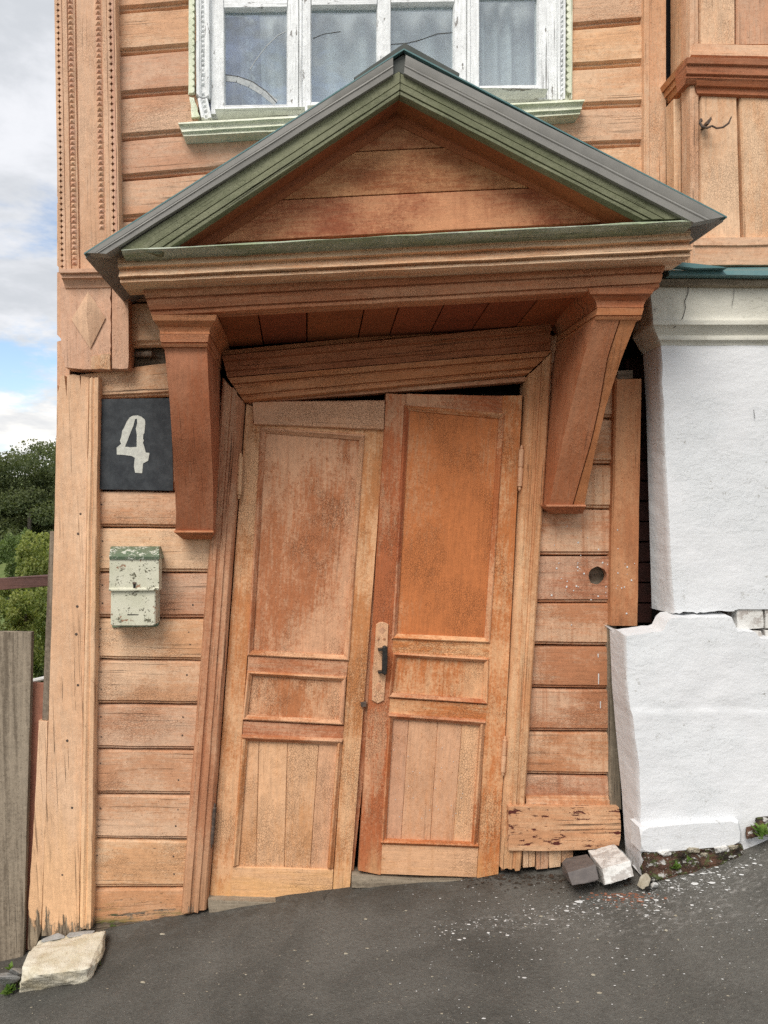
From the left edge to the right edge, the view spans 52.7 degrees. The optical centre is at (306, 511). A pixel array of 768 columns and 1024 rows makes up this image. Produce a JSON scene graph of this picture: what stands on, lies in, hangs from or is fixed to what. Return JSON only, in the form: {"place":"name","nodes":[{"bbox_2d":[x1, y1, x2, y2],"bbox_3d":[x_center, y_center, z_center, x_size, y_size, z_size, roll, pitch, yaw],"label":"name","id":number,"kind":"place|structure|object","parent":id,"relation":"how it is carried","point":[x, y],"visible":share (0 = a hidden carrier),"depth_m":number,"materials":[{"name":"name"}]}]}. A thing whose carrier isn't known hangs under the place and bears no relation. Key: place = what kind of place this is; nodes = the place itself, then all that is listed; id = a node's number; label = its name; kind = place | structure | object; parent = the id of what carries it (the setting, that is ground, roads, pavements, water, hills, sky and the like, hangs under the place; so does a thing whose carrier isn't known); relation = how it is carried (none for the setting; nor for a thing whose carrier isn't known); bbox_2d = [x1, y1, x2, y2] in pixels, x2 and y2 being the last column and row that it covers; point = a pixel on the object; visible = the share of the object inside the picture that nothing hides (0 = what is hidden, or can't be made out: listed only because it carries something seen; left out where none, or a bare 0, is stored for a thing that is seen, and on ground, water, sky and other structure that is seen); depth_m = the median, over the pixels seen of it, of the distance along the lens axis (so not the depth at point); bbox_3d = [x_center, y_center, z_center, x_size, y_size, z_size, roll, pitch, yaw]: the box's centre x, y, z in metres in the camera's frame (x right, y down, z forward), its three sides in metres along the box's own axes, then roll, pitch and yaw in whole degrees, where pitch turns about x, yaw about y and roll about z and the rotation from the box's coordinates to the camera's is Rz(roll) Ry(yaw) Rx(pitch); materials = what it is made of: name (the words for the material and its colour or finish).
{"place":"outdoors","nodes":[
{"label":"outdoors","id":0,"kind":"place"},
{"bbox_2d":[0,528,32,605],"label":"bush","id":1,"kind":"object","parent":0,"point":[8,546],"visible":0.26,"depth_m":26.09,"materials":[{"name":"green plant"}]},
{"bbox_2d":[0,479,48,677],"bbox_3d":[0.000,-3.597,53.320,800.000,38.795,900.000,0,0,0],"label":"hillside","id":2,"kind":"structure","parent":0,"point":[2,569],"depth_m":55.76,"materials":[{"name":"green plant"}]},
{"bbox_2d":[0,460,15,491],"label":"broadleaf tree","id":3,"kind":"object","parent":2,"relation":"on","point":[5,474],"visible":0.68,"depth_m":64.56,"materials":[{"name":"green plant"}]},
{"bbox_2d":[1,534,19,590],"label":"round shrub","id":4,"kind":"object","parent":2,"relation":"on","point":[11,559],"visible":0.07,"depth_m":41.14,"materials":[{"name":"green plant"}]},
{"bbox_2d":[0,453,40,544],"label":"broadleaf tree","id":5,"kind":"object","parent":2,"relation":"on","point":[4,514],"visible":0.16,"depth_m":68.37,"materials":[{"name":"green plant"}]},
{"bbox_2d":[0,586,47,669],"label":"bush","id":6,"kind":"object","parent":2,"relation":"on","point":[12,610],"visible":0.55,"depth_m":7.43,"materials":[{"name":"green plant"}]},
{"bbox_2d":[0,575,47,681],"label":"railing","id":7,"kind":"object","parent":2,"relation":"on","point":[24,582],"visible":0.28,"depth_m":3.62,"materials":[{"name":"brown paint"}]},
{"bbox_2d":[0,449,55,546],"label":"broadleaf tree","id":8,"kind":"object","parent":2,"relation":"on","point":[32,498],"visible":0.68,"depth_m":64.46,"materials":[{"name":"green plant"}]},
{"bbox_2d":[7,439,55,530],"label":"broadleaf tree","id":9,"kind":"object","parent":2,"relation":"on","point":[32,449],"visible":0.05,"depth_m":77.38,"materials":[{"name":"green plant"}]},
{"bbox_2d":[9,439,55,534],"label":"broadleaf tree","id":10,"kind":"object","parent":2,"relation":"on","point":[22,521],"visible":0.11,"depth_m":65.91,"materials":[{"name":"green plant"}]},
{"bbox_2d":[13,439,55,484],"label":"broadleaf tree","id":11,"kind":"object","parent":2,"relation":"on","point":[39,469],"depth_m":76.19,"materials":[{"name":"green plant"}]},
{"bbox_2d":[21,530,49,574],"bbox_3d":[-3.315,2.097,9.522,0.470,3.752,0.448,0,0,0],"label":"bush","id":12,"kind":"object","parent":2,"relation":"on","point":[45,536],"visible":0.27,"depth_m":9.44,"materials":[{"name":"green plant"}]},
{"bbox_2d":[33,647,44,681],"bbox_3d":[-2.766,2.505,7.935,0.745,2.206,0.569,0,0,13],"label":"bush","id":13,"kind":"object","parent":2,"relation":"on","point":[39,672],"visible":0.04,"depth_m":7.98,"materials":[{"name":"green plant"}]},
{"bbox_2d":[39,501,54,535],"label":"broadleaf tree","id":14,"kind":"object","parent":2,"relation":"on","point":[44,531],"visible":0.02,"depth_m":64.66,"materials":[{"name":"green plant"}]},
{"bbox_2d":[28,0,767,950],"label":"wooden house","id":15,"kind":"structure","parent":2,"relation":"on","point":[358,292],"depth_m":3.29,"materials":[{"name":"orange wood"}]},
{"bbox_2d":[99,398,172,490],"bbox_3d":[-0.733,-0.289,3.293,0.323,0.396,0.009,0,0,0],"label":"house number plate","id":16,"kind":"object","parent":15,"relation":"attached to","point":[136,453],"visible":0.96,"depth_m":3.29,"materials":[{"name":"paint"}]},
{"bbox_2d":[109,546,163,627],"bbox_3d":[-0.723,0.321,3.242,0.224,0.348,0.114,0,0,0],"label":"mailbox","id":17,"kind":"object","parent":15,"relation":"attached to","point":[135,580],"visible":1,"depth_m":3.20,"materials":[{"name":"beige paint"}]},
{"bbox_2d":[210,400,384,896],"bbox_3d":[-0.042,0.603,3.325,0.759,2.167,0.091,0,0,0],"label":"door","id":18,"kind":"structure","parent":15,"relation":"in","point":[285,815],"depth_m":3.33,"materials":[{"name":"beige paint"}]},
{"bbox_2d":[178,0,584,143],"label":"window","id":19,"kind":"structure","parent":15,"relation":"in","point":[261,64],"depth_m":3.31,"materials":[{"name":"white paint"}]},
{"bbox_2d":[358,394,523,877],"bbox_3d":[0.574,0.532,3.309,0.706,2.083,0.111,0,0,0],"label":"door","id":20,"kind":"structure","parent":15,"relation":"in","point":[451,476],"depth_m":3.31,"materials":[{"name":"orange paint"}]},
{"bbox_2d":[0,0,60,476],"label":"sky","id":21,"kind":"structure","parent":0,"point":[29,268],"materials":[{"name":"white"}]},
{"bbox_2d":[14,531,49,677],"bbox_3d":[-2.818,1.966,8.578,0.960,3.519,0.948,0,0,24],"label":"bush","id":22,"kind":"object","parent":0,"point":[28,565],"visible":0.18,"depth_m":8.42,"materials":[{"name":"green plant"}]},
{"bbox_2d":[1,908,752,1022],"bbox_3d":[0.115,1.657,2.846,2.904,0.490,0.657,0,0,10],"label":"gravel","id":23,"kind":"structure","parent":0,"point":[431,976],"depth_m":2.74,"materials":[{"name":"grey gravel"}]},
{"bbox_2d":[0,823,767,1023],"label":"road","id":24,"kind":"structure","parent":0,"point":[698,992],"depth_m":2.80,"materials":[{"name":"grey asphalt"}]},
{"bbox_2d":[0,983,15,994],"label":"weed","id":25,"kind":"object","parent":24,"relation":"on","point":[8,989],"visible":1,"depth_m":3.01,"materials":[{"name":"green plant"}]},
{"bbox_2d":[5,961,12,969],"bbox_3d":[-1.206,1.843,3.117,0.037,0.032,0.035,0,0,-7],"label":"weed","id":26,"kind":"object","parent":24,"relation":"on","point":[10,965],"visible":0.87,"depth_m":3.12,"materials":[{"name":"green plant"}]},
{"bbox_2d":[0,972,19,985],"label":"rubble stone","id":27,"kind":"object","parent":24,"relation":"on","point":[8,978],"visible":0.92,"depth_m":3.00,"materials":[{"name":"grey stone"}]},
{"bbox_2d":[9,968,21,974],"bbox_3d":[-1.145,1.813,3.040,0.060,0.095,0.147,0,0,-22],"label":"rubble stone","id":28,"kind":"object","parent":24,"relation":"on","point":[15,971],"visible":0.8,"depth_m":3.00,"materials":[{"name":"grey stone"}]},
{"bbox_2d":[0,631,43,960],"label":"board fence","id":29,"kind":"object","parent":24,"relation":"on","point":[21,700],"visible":0.87,"depth_m":3.26,"materials":[{"name":"grey wood"}]},
{"bbox_2d":[19,931,105,991],"bbox_3d":[-1.004,1.873,3.115,0.379,0.273,0.369,0,0,0],"label":"limestone block","id":30,"kind":"object","parent":24,"relation":"on","point":[66,960],"depth_m":3.00,"materials":[{"name":"beige stone"}]},
{"bbox_2d":[41,933,64,941],"bbox_3d":[-1.063,1.812,3.250,0.106,0.079,0.097,0,0,0],"label":"mortar lump","id":31,"kind":"object","parent":30,"relation":"on","point":[56,936],"visible":0.72,"depth_m":3.22,"materials":[{"name":"grey concrete"}]},
{"bbox_2d":[67,930,94,937],"bbox_3d":[-0.956,1.792,3.248,0.137,0.080,0.100,0,0,0],"label":"mortar lump","id":32,"kind":"object","parent":30,"relation":"on","point":[73,934],"visible":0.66,"depth_m":3.21,"materials":[{"name":"grey concrete"}]},
{"bbox_2d":[434,890,639,941],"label":"paint chips","id":33,"kind":"object","parent":24,"relation":"on","point":[579,901],"visible":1,"depth_m":2.98,"materials":[{"name":"white paint"}]},
{"bbox_2d":[461,874,637,892],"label":"dirt crumbs","id":34,"kind":"object","parent":24,"relation":"on","point":[525,877],"visible":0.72,"depth_m":3.25,"materials":[{"name":"soil"}]},
{"bbox_2d":[562,854,598,884],"bbox_3d":[1.121,1.454,3.128,0.144,0.110,0.219,0,0,11],"label":"loose brick","id":35,"kind":"object","parent":24,"relation":"on","point":[580,869],"visible":0.99,"depth_m":3.05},
{"bbox_2d":[395,880,766,1022],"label":"paint chips","id":36,"kind":"object","parent":24,"relation":"on","point":[579,933],"visible":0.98,"depth_m":2.77,"materials":[{"name":"white paint"}]},
{"bbox_2d":[588,844,633,884],"bbox_3d":[1.247,1.451,3.120,0.167,0.157,0.222,0,0,0],"label":"loose brick","id":37,"kind":"object","parent":24,"relation":"on","point":[612,863],"visible":0.98,"depth_m":3.06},
{"bbox_2d":[580,892,667,908],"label":"brick crumbs","id":38,"kind":"object","parent":24,"relation":"on","point":[635,896],"visible":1,"depth_m":2.99,"materials":[{"name":"brick"}]},
{"bbox_2d":[637,873,650,888],"bbox_3d":[1.327,1.447,3.022,0.046,0.061,0.094,0,0,30],"label":"stone","id":39,"kind":"object","parent":24,"relation":"on","point":[644,880],"visible":1,"depth_m":3.00,"materials":[{"name":"beige stone"}]},
{"bbox_2d":[651,882,657,887],"bbox_3d":[1.345,1.442,2.968,0.027,0.028,0.024,0,0,0],"label":"pebble","id":40,"kind":"object","parent":24,"relation":"on","point":[654,884],"visible":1,"depth_m":2.96,"materials":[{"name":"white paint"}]},
{"bbox_2d":[671,861,680,870],"bbox_3d":[1.453,1.385,3.018,0.042,0.037,0.040,0,0,-30],"label":"weed","id":41,"kind":"object","parent":24,"relation":"on","point":[677,866],"visible":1,"depth_m":3.02,"materials":[{"name":"green plant"}]},
{"bbox_2d":[605,287,767,881],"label":"masonry building","id":42,"kind":"structure","parent":24,"relation":"on","point":[689,667],"depth_m":3.11,"materials":[{"name":"white paint"}]},
{"bbox_2d":[642,854,761,948],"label":"paint chips","id":43,"kind":"object","parent":24,"relation":"on","point":[693,883],"visible":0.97,"depth_m":2.94,"materials":[{"name":"white paint"}]},
{"bbox_2d":[751,822,767,838],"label":"weed","id":44,"kind":"object","parent":24,"relation":"on","point":[762,830],"visible":1,"depth_m":2.99,"materials":[{"name":"green plant"}]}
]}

